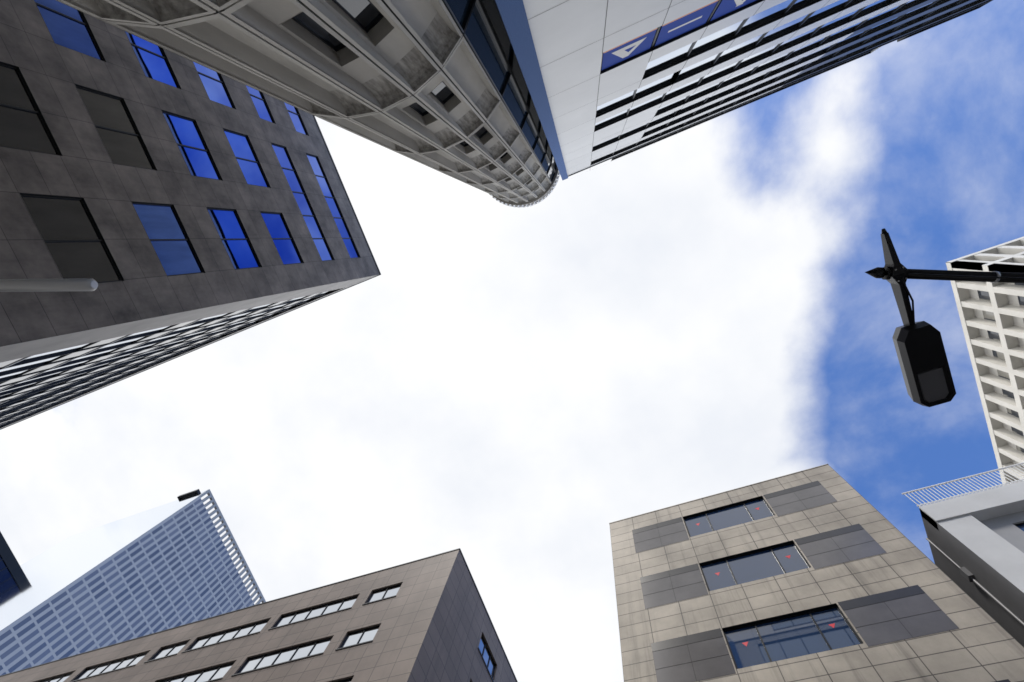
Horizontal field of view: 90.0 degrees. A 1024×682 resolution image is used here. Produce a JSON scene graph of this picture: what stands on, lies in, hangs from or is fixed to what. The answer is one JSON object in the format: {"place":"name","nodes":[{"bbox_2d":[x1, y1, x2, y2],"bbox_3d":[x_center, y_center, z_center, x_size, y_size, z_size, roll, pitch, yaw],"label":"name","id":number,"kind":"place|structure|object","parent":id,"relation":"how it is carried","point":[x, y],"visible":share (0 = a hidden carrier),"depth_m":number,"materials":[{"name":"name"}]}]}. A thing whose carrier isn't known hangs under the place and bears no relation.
{"place":"outdoors","nodes":[
{"label":"outdoors","id":0,"kind":"place"},
{"bbox_2d":[0,0,1023,681],"label":"sky","id":1,"kind":"structure","parent":0,"point":[694,313],"materials":[{"name":"white"}]},
{"label":"ground","id":2,"kind":"structure","parent":0,"visible":0},
{"bbox_2d":[0,532,19,576],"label":"building","id":3,"kind":"structure","parent":2,"relation":"on","point":[8,561],"depth_m":182.72,"materials":[{"name":"blue glass"}]},
{"bbox_2d":[0,489,265,675],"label":"striped glass tower","id":4,"kind":"structure","parent":2,"relation":"on","point":[160,568],"depth_m":139.05,"materials":[{"name":"blue glass"}]},
{"bbox_2d":[0,0,380,429],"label":"stone office building","id":5,"kind":"structure","parent":2,"relation":"on","point":[173,205],"depth_m":19.53,"materials":[{"name":"black stone"}]},
{"bbox_2d":[0,548,517,681],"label":"brown office building","id":6,"kind":"structure","parent":2,"relation":"on","point":[427,619],"depth_m":26.65,"materials":[{"name":"silver tile"}]},
{"bbox_2d":[56,0,559,207],"bbox_3d":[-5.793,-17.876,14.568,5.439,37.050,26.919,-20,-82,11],"label":"building","id":7,"kind":"structure","parent":2,"relation":"on","point":[440,86],"depth_m":8.35,"materials":[{"name":"grey"}]},
{"bbox_2d":[946,237,1023,483],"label":"building","id":8,"kind":"structure","parent":2,"relation":"on","point":[991,315],"depth_m":37.77,"materials":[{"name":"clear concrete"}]},
{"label":"pavement","id":9,"kind":"structure","parent":0,"visible":0},
{"bbox_2d":[0,278,97,291],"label":"pole","id":10,"kind":"object","parent":9,"relation":"on","point":[40,285],"visible":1,"depth_m":2.73,"materials":[{"name":"silver metal"}]},
{"bbox_2d":[495,0,992,180],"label":"building","id":11,"kind":"structure","parent":9,"relation":"on","point":[606,80],"depth_m":16.91,"materials":[{"name":"metal"}]},
{"bbox_2d":[609,464,1023,681],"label":"building","id":12,"kind":"structure","parent":9,"relation":"on","point":[825,573],"depth_m":17.17,"materials":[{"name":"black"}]},
{"bbox_2d":[865,228,1023,406],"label":"street lamp","id":13,"kind":"object","parent":9,"relation":"on","point":[923,362],"visible":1,"depth_m":4.35,"materials":[{"name":"black metal"}]},
{"bbox_2d":[902,462,1023,646],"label":"building","id":14,"kind":"structure","parent":9,"relation":"on","point":[975,539],"depth_m":17.05,"materials":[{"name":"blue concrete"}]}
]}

